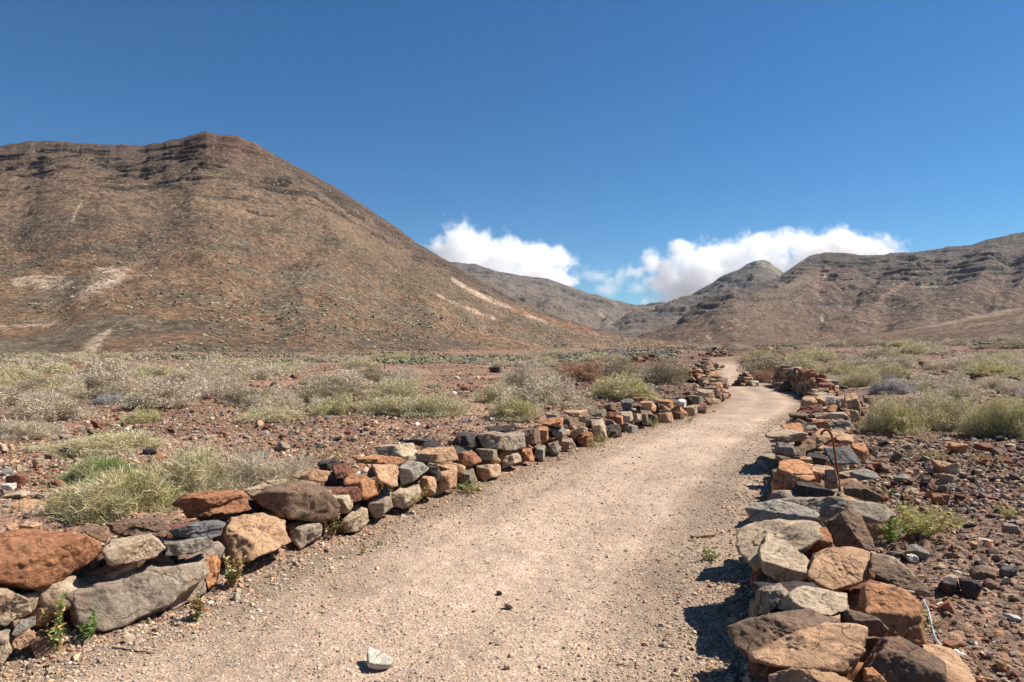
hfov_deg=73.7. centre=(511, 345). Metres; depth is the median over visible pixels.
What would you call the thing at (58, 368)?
desert shrub
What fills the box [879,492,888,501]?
loose rock
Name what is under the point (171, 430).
loose rock
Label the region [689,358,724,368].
stone heap
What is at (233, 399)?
desert shrub
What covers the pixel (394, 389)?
desert shrub
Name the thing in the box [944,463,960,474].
loose rock
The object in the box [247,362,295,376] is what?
desert shrub
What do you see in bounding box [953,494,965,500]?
loose rock
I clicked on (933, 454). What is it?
weed
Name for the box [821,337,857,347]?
desert shrub
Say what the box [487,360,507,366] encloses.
desert shrub
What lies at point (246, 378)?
desert shrub
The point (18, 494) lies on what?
loose rock
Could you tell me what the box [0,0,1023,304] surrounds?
sky
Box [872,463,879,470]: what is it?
loose rock
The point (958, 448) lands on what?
loose rock
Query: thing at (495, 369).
loose rock
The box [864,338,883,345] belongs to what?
desert shrub
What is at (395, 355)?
desert shrub
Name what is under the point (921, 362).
loose rock
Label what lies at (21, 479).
loose rock
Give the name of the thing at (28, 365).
desert shrub
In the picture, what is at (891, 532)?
weed
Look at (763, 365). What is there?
desert shrub
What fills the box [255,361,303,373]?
desert shrub
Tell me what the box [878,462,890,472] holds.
loose rock
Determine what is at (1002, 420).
desert shrub
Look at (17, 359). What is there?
desert shrub
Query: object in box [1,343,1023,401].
rubble
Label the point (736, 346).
desert shrub
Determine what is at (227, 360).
desert shrub
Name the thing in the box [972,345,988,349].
desert shrub
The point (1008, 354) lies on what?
desert shrub
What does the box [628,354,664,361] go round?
stone heap
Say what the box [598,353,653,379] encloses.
desert shrub
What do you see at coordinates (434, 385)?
desert shrub
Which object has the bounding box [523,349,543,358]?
desert shrub
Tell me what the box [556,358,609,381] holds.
desert shrub
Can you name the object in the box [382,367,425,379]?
desert shrub
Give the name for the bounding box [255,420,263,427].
loose rock
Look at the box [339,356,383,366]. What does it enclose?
desert shrub
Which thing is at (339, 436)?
loose rock
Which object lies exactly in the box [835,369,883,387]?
desert shrub
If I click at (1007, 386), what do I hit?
desert shrub
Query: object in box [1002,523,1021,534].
loose rock
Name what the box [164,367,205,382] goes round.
desert shrub
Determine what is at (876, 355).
desert shrub
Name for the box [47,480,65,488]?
loose rock
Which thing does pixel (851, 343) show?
desert shrub
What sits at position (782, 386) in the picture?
loose rock
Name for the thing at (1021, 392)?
desert shrub
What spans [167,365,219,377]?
desert shrub
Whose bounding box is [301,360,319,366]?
desert shrub
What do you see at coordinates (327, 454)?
weed
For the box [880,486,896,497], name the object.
weed
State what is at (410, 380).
desert shrub
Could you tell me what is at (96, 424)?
loose rock
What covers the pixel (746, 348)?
desert shrub
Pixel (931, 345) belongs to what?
desert shrub
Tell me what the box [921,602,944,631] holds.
grass tuft
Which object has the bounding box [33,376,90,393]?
desert shrub
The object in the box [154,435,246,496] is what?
desert shrub
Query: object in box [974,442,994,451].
loose rock
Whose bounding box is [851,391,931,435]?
desert shrub
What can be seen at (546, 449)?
grass tuft
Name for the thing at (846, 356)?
desert shrub
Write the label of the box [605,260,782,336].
peak
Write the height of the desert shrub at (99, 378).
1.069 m
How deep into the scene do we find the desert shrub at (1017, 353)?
35.00 m
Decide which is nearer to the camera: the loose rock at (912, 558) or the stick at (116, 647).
the stick at (116, 647)
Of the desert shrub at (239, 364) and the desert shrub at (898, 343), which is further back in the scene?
the desert shrub at (898, 343)
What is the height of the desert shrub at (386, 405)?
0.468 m
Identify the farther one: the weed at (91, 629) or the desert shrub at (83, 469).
the desert shrub at (83, 469)
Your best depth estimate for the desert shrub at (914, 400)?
15.94 m
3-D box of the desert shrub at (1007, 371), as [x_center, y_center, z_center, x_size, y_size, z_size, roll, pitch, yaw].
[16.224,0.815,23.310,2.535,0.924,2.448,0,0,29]
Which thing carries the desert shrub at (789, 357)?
on the ground
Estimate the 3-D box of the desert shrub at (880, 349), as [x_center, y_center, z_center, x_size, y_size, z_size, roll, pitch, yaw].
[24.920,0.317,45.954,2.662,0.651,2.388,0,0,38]
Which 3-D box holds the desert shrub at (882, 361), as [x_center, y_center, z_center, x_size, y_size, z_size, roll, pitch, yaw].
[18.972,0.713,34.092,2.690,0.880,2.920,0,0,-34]
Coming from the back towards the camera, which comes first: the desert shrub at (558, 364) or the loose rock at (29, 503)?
the desert shrub at (558, 364)
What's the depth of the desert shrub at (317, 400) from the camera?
15.90 m
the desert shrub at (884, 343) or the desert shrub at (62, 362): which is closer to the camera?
the desert shrub at (62, 362)
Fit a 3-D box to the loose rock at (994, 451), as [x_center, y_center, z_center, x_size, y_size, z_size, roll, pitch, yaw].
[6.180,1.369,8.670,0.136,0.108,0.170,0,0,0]
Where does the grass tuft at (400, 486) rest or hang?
on the ground
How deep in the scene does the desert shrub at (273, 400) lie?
15.84 m
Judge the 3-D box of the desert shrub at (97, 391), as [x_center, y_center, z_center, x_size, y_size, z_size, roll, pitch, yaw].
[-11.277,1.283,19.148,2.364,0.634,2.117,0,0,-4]
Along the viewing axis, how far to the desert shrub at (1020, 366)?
24.26 m
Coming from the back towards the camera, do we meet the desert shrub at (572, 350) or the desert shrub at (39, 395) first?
the desert shrub at (572, 350)
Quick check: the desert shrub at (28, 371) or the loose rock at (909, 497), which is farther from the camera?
the desert shrub at (28, 371)
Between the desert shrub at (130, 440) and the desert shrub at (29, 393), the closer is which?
the desert shrub at (130, 440)
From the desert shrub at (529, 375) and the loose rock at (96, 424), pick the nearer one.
the loose rock at (96, 424)
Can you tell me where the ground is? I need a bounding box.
[0,344,1023,681]
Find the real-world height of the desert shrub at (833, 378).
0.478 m
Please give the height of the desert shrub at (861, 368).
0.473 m
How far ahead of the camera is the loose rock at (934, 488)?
6.62 m
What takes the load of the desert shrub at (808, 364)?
on the ground
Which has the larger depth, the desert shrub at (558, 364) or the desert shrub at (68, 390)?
the desert shrub at (558, 364)
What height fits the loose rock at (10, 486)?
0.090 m
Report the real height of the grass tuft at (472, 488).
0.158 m
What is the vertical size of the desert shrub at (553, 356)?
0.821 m
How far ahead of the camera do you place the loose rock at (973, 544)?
4.97 m
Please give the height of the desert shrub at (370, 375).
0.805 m
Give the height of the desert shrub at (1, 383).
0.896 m
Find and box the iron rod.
[820,429,840,490]
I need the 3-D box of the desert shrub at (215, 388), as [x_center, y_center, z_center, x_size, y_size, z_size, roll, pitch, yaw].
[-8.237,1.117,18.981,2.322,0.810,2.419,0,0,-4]
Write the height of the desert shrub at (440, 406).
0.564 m
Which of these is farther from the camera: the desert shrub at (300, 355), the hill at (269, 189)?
the hill at (269, 189)
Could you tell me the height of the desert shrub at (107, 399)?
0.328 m
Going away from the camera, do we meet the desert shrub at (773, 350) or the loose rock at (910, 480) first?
the loose rock at (910, 480)
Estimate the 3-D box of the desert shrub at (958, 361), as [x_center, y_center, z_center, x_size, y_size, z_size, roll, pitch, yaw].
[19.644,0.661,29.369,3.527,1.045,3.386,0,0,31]
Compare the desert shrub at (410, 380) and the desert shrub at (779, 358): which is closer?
the desert shrub at (410, 380)
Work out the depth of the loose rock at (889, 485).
7.07 m
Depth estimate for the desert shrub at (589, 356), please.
54.31 m
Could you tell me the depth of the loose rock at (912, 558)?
4.72 m
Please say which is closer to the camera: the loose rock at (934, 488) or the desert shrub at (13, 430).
the loose rock at (934, 488)
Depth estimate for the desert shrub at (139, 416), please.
13.94 m
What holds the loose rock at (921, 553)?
on the ground
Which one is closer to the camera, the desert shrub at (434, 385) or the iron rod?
the iron rod
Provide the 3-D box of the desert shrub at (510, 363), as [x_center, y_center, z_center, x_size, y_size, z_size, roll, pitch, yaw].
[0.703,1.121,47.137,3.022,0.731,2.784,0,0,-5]
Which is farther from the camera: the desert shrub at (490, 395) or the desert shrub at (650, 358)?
the desert shrub at (650, 358)
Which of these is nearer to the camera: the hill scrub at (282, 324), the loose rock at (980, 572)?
the loose rock at (980, 572)
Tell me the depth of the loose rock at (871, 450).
9.10 m
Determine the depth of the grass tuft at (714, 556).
5.09 m
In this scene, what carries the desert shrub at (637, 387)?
on the ground
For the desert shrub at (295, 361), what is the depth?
44.93 m
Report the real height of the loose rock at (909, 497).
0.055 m
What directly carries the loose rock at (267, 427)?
on the ground
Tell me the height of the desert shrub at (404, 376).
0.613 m
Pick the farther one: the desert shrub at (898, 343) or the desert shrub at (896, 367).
the desert shrub at (898, 343)
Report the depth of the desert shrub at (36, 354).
63.71 m
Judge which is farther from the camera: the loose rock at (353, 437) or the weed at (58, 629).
the loose rock at (353, 437)
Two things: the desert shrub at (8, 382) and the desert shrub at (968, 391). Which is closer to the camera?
the desert shrub at (968, 391)
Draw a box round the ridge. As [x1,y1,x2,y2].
[451,262,665,331]
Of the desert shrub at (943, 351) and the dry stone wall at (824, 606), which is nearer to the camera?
the dry stone wall at (824, 606)
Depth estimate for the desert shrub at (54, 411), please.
13.97 m
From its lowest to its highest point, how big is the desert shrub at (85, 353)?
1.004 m
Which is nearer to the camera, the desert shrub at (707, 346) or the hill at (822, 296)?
the desert shrub at (707, 346)
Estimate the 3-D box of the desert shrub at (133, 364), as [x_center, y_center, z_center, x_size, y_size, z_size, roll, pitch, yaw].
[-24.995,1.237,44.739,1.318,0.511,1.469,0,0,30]
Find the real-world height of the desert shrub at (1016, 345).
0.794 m
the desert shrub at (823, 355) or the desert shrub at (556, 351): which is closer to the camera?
the desert shrub at (823, 355)
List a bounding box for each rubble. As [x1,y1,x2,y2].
[0,381,1023,515]
[0,441,1023,681]
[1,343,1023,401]
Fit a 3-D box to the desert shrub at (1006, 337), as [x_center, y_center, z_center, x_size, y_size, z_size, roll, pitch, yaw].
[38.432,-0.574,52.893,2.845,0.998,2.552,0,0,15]
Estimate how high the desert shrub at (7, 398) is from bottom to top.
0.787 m
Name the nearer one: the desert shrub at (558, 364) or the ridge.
the desert shrub at (558, 364)
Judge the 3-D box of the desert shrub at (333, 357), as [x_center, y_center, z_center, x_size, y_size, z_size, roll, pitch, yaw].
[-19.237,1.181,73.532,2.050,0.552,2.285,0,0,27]
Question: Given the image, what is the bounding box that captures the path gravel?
[0,418,789,681]
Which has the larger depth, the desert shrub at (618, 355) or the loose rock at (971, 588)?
the desert shrub at (618, 355)
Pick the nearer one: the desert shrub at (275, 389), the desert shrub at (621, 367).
the desert shrub at (275, 389)
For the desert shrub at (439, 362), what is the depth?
54.39 m
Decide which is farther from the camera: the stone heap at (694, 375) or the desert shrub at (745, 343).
the desert shrub at (745, 343)
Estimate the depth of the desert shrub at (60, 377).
27.51 m
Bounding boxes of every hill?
[0,131,690,352]
[631,232,1023,342]
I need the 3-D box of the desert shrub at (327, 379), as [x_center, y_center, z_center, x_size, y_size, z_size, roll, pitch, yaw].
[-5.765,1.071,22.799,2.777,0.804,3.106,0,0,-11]
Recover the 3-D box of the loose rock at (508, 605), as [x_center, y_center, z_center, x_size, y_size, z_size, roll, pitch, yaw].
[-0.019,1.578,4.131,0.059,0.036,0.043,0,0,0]
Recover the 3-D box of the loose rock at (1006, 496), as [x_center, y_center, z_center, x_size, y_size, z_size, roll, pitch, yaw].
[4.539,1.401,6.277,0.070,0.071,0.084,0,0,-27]
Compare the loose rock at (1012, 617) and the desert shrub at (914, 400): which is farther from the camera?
the desert shrub at (914, 400)
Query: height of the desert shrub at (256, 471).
0.680 m
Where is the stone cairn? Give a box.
[731,371,758,385]
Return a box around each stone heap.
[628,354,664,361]
[678,367,702,381]
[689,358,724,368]
[698,347,733,356]
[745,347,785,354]
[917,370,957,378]
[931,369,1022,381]
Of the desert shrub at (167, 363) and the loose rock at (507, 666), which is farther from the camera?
the desert shrub at (167, 363)
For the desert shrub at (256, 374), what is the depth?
30.66 m
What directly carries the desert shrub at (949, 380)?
on the ground
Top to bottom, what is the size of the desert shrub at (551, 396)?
0.964 m
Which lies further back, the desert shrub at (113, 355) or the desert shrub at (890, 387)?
the desert shrub at (113, 355)
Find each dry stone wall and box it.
[0,360,731,667]
[727,365,975,681]
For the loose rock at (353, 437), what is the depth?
10.56 m
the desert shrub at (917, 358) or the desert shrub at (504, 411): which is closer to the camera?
the desert shrub at (504, 411)
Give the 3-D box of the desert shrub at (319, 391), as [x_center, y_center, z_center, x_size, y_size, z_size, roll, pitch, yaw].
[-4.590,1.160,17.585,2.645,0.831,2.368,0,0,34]
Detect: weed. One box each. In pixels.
[41,591,67,652]
[78,609,97,639]
[187,593,206,619]
[223,553,245,586]
[315,445,348,460]
[319,513,344,537]
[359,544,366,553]
[874,516,909,542]
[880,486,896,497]
[913,447,959,457]
[965,452,1006,462]
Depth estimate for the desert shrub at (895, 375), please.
26.26 m
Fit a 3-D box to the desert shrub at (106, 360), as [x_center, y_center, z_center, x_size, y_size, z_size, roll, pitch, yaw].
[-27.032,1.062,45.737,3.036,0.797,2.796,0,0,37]
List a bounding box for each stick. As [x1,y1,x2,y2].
[112,645,153,653]
[690,534,715,537]
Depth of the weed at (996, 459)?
7.92 m
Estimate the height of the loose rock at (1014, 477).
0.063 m
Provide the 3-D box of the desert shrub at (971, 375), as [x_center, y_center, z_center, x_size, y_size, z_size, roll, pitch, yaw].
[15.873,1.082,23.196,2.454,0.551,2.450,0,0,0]
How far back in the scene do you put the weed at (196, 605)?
3.98 m
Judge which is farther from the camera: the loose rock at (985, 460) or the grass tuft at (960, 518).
the loose rock at (985, 460)
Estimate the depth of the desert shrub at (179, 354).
97.92 m
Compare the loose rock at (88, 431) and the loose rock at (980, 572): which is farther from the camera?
the loose rock at (88, 431)
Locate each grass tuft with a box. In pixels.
[389,483,430,508]
[453,478,489,491]
[545,442,560,454]
[587,431,617,447]
[648,416,659,427]
[696,545,720,560]
[880,495,965,537]
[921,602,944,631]
[948,511,987,522]
[993,501,1022,516]
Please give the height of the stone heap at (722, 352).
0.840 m
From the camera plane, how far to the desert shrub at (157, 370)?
30.92 m
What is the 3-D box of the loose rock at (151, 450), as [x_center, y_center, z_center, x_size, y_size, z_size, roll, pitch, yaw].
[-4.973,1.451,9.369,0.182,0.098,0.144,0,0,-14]
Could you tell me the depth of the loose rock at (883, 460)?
8.10 m
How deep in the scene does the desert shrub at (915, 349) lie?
43.33 m
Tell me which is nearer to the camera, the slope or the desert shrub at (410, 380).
the desert shrub at (410, 380)
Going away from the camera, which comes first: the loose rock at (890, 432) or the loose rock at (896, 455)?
the loose rock at (896, 455)
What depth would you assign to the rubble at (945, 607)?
5.07 m
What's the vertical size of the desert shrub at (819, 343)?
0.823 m
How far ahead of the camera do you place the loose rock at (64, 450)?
9.22 m
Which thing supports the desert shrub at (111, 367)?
on the ground
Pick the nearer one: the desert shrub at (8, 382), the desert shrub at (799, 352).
the desert shrub at (8, 382)
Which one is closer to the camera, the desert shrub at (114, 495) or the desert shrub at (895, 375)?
the desert shrub at (114, 495)
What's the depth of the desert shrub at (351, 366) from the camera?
41.64 m
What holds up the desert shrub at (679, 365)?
on the ground
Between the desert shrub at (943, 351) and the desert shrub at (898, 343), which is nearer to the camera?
the desert shrub at (943, 351)
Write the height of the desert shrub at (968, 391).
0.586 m
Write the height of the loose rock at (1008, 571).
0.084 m
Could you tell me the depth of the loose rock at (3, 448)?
9.11 m
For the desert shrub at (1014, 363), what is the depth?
27.11 m
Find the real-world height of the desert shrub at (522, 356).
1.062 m
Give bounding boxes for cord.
[923,599,941,645]
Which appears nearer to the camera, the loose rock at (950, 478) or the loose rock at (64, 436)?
the loose rock at (950, 478)
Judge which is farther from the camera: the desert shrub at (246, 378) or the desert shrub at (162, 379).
the desert shrub at (246, 378)
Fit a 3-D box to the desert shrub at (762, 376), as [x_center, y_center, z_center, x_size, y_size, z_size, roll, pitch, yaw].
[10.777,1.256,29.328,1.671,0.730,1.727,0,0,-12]
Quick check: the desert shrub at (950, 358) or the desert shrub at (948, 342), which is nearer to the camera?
the desert shrub at (950, 358)
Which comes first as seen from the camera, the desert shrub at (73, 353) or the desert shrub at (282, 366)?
the desert shrub at (282, 366)
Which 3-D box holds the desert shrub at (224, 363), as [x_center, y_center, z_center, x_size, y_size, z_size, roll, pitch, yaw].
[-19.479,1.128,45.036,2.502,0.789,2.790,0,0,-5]
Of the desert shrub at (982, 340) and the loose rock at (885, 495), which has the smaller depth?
the loose rock at (885, 495)
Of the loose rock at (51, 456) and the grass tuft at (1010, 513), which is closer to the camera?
the grass tuft at (1010, 513)
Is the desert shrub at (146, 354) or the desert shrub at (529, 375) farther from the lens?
the desert shrub at (146, 354)
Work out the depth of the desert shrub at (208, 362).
37.54 m
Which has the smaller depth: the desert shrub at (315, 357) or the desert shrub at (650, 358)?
the desert shrub at (650, 358)
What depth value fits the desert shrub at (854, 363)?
35.32 m
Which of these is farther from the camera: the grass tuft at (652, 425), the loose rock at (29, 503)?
the grass tuft at (652, 425)
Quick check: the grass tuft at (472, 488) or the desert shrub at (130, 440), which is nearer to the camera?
the grass tuft at (472, 488)
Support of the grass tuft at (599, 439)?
on the ground
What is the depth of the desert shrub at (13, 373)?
27.68 m
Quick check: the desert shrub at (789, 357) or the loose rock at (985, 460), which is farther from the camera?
the desert shrub at (789, 357)
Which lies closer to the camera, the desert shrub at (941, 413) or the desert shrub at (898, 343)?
the desert shrub at (941, 413)
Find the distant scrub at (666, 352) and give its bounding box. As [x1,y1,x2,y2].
[0,338,1023,364]
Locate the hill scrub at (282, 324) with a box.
[0,191,685,352]
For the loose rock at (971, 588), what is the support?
on the ground
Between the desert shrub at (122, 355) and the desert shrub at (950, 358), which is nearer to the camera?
the desert shrub at (950, 358)
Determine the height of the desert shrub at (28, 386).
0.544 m
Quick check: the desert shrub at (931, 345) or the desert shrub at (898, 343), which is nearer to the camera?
the desert shrub at (931, 345)
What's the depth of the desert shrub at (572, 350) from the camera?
84.76 m
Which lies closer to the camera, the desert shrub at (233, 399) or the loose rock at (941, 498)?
the loose rock at (941, 498)
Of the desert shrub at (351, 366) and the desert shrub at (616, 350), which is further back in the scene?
the desert shrub at (616, 350)
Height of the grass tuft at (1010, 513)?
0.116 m
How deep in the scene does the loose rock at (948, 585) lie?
4.06 m
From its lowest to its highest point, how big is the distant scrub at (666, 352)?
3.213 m
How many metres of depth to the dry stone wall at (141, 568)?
4.90 m
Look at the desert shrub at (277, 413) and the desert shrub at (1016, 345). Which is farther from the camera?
the desert shrub at (1016, 345)
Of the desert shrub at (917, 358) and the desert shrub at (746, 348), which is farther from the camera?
the desert shrub at (746, 348)
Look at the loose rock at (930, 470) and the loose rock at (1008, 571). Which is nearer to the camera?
the loose rock at (1008, 571)
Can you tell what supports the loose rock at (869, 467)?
on the ground
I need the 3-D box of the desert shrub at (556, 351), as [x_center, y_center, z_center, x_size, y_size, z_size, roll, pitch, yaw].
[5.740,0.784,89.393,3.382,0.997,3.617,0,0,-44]
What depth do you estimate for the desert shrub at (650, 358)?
54.63 m
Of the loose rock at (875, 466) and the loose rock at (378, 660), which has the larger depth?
the loose rock at (875, 466)
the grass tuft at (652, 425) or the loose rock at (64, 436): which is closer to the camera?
the loose rock at (64, 436)
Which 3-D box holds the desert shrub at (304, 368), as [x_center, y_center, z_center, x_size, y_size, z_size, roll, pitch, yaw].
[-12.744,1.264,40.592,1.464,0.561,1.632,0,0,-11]
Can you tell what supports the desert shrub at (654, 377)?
on the ground
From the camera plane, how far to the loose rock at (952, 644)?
3.41 m
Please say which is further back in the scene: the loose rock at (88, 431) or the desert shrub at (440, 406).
the desert shrub at (440, 406)
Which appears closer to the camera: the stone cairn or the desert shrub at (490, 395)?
the desert shrub at (490, 395)
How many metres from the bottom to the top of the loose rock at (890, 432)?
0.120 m
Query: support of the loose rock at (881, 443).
on the ground
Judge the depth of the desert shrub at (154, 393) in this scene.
16.01 m
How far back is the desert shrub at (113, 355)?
63.88 m
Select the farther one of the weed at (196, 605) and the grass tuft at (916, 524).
the grass tuft at (916, 524)
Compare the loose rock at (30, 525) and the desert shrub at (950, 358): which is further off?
the desert shrub at (950, 358)
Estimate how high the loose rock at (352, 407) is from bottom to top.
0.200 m
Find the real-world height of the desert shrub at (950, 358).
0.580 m
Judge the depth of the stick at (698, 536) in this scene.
5.68 m
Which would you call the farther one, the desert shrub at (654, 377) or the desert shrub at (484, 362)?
the desert shrub at (484, 362)
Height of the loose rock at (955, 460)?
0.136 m
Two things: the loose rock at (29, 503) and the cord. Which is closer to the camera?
the cord
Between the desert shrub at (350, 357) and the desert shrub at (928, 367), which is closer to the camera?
the desert shrub at (928, 367)
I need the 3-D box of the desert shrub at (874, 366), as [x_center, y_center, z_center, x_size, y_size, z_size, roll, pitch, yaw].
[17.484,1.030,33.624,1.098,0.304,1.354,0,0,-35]
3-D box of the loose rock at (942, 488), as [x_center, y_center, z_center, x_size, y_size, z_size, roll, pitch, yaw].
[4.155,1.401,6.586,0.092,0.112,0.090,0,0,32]
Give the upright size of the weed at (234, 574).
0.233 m
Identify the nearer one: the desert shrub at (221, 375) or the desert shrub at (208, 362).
the desert shrub at (221, 375)
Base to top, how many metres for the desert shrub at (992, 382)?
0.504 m
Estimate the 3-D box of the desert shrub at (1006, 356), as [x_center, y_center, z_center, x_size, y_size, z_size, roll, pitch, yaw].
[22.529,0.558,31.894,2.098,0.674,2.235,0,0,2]
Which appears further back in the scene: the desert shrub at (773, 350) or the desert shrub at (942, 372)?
the desert shrub at (773, 350)
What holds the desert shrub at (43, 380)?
on the ground
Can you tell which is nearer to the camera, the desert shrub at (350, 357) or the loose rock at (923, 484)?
the loose rock at (923, 484)
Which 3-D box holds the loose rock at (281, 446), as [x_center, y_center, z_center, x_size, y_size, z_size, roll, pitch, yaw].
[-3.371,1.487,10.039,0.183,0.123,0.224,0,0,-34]
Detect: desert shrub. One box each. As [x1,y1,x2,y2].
[0,360,48,380]
[0,365,44,378]
[0,376,14,388]
[0,376,25,386]
[0,384,40,406]
[0,415,69,440]
[1,388,103,422]
[4,356,41,364]
[4,378,50,392]
[10,355,59,369]
[10,425,178,457]
[12,389,36,397]
[13,374,63,386]
[21,352,46,357]
[27,389,68,401]
[29,361,85,373]
[30,373,82,380]
[30,452,196,526]
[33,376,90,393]
[35,381,94,397]
[41,448,146,486]
[44,350,90,363]
[49,359,71,367]
[54,397,93,405]
[63,362,145,389]
[63,379,137,400]
[65,352,88,356]
[76,351,96,356]
[77,356,131,374]
[84,392,128,404]
[88,356,128,365]
[98,353,120,358]
[104,351,132,358]
[112,403,166,424]
[114,373,201,408]
[117,368,144,380]
[119,361,137,366]
[127,357,178,373]
[127,361,177,378]
[139,350,156,356]
[143,375,168,385]
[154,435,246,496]
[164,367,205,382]
[166,351,186,355]
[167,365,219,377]
[174,355,228,371]
[184,372,253,399]
[190,364,249,390]
[202,357,230,367]
[204,353,245,364]
[210,382,277,407]
[213,436,321,499]
[222,362,280,380]
[228,357,268,369]
[234,403,307,422]
[235,389,306,412]
[239,375,248,380]
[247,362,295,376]
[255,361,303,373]
[258,385,290,396]
[278,374,381,405]
[281,359,308,366]
[289,363,309,370]
[294,353,308,357]
[296,367,376,389]
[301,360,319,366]
[301,394,337,410]
[304,354,330,360]
[305,389,372,414]
[324,354,341,358]
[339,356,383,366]
[340,362,360,368]
[341,354,368,359]
[345,392,418,415]
[354,363,399,381]
[361,375,422,400]
[380,370,420,384]
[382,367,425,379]
[383,352,411,359]
[387,377,427,387]
[395,387,475,418]
[423,381,443,387]
[433,359,449,363]
[470,355,501,364]
[470,377,521,404]
[485,393,546,421]
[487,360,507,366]
[489,360,564,388]
[491,371,594,409]
[505,357,539,366]
[511,350,538,358]
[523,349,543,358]
[535,355,555,362]
[535,360,561,366]
[540,354,560,359]
[542,348,565,353]
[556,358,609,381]
[568,348,589,353]
[574,350,608,361]
[575,370,670,399]
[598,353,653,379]
[603,352,631,361]
[605,346,627,355]
[633,353,691,384]
[636,351,652,359]
[663,357,693,377]
[696,344,719,349]
[725,340,756,349]
[729,341,755,349]
[734,347,778,361]
[736,351,787,374]
[738,345,756,350]
[751,367,774,382]
[763,354,791,364]
[769,352,797,361]
[782,352,825,372]
[785,344,822,358]
[797,348,841,361]
[813,341,827,347]
[815,359,858,374]
[818,372,842,382]
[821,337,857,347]
[835,336,865,345]
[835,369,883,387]
[839,354,873,366]
[840,352,864,359]
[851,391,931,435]
[855,365,880,372]
[857,346,898,362]
[857,363,879,368]
[861,345,896,353]
[861,352,920,368]
[863,374,919,394]
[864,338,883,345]
[867,369,907,381]
[875,362,914,375]
[876,339,896,345]
[884,339,912,346]
[885,353,916,363]
[891,341,936,353]
[895,352,927,361]
[899,388,970,409]
[902,370,992,392]
[905,381,976,430]
[914,340,954,351]
[920,348,951,354]
[920,358,952,369]
[921,350,1010,371]
[927,379,990,400]
[935,335,973,345]
[944,352,974,361]
[946,356,1023,380]
[947,382,1023,439]
[966,338,989,342]
[970,355,1023,373]
[971,374,1023,388]
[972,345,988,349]
[978,352,1018,362]
[982,339,1023,348]
[987,352,1023,358]
[988,332,1023,343]
[991,381,1023,393]
[1008,348,1023,359]
[1013,365,1023,375]
[1014,387,1023,395]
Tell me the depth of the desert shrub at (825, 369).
29.80 m
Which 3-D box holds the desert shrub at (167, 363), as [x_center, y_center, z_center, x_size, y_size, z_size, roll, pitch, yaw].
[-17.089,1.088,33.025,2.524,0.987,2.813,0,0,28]
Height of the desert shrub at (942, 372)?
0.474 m
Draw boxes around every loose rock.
[0,444,7,452]
[1,483,16,489]
[3,490,29,498]
[5,472,28,488]
[11,499,44,508]
[19,521,40,528]
[32,458,50,467]
[45,453,56,459]
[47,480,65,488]
[58,434,71,439]
[60,448,73,455]
[87,429,95,435]
[90,420,106,428]
[141,447,156,454]
[167,428,175,433]
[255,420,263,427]
[263,424,272,430]
[276,442,289,450]
[335,434,343,439]
[348,405,355,412]
[350,434,356,440]
[367,647,394,670]
[489,366,500,372]
[504,602,513,608]
[504,663,509,669]
[773,381,790,390]
[865,464,874,470]
[868,446,881,453]
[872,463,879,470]
[877,440,889,446]
[877,458,886,463]
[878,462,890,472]
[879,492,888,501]
[885,483,898,488]
[886,551,903,558]
[888,429,896,434]
[889,450,902,462]
[900,494,911,500]
[903,544,928,560]
[905,478,916,483]
[906,554,918,562]
[918,360,931,366]
[919,482,928,487]
[925,467,934,472]
[929,484,940,492]
[931,460,951,472]
[931,493,949,504]
[937,473,956,482]
[938,485,947,493]
[938,576,959,594]
[941,639,961,649]
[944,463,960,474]
[947,443,968,453]
[947,457,963,467]
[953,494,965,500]
[959,577,981,598]
[968,541,977,548]
[969,565,995,579]
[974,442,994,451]
[975,458,991,463]
[990,448,1005,455]
[999,565,1017,577]
[1000,494,1011,499]
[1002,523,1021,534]
[1002,613,1021,621]
[1008,473,1019,479]
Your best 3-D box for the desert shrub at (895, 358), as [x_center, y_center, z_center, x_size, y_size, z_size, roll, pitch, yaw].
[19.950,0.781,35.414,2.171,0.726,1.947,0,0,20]
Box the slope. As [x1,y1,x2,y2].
[683,305,1023,346]
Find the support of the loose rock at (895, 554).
on the ground
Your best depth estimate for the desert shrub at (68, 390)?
19.78 m
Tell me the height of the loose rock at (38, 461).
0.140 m
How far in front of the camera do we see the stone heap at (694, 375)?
27.65 m
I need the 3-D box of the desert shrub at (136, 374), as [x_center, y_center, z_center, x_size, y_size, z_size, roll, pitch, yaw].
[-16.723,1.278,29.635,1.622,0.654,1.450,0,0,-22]
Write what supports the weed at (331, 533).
on the ground
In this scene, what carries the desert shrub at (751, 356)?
on the ground
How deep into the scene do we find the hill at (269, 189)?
310.08 m
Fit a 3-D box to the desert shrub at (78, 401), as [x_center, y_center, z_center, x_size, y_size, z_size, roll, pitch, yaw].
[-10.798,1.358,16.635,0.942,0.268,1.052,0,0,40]
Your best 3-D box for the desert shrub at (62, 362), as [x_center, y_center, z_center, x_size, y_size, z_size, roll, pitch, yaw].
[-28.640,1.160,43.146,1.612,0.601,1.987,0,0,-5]
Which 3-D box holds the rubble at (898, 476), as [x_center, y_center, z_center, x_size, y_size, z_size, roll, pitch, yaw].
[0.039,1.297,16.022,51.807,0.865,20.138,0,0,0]
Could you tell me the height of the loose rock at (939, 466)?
0.156 m

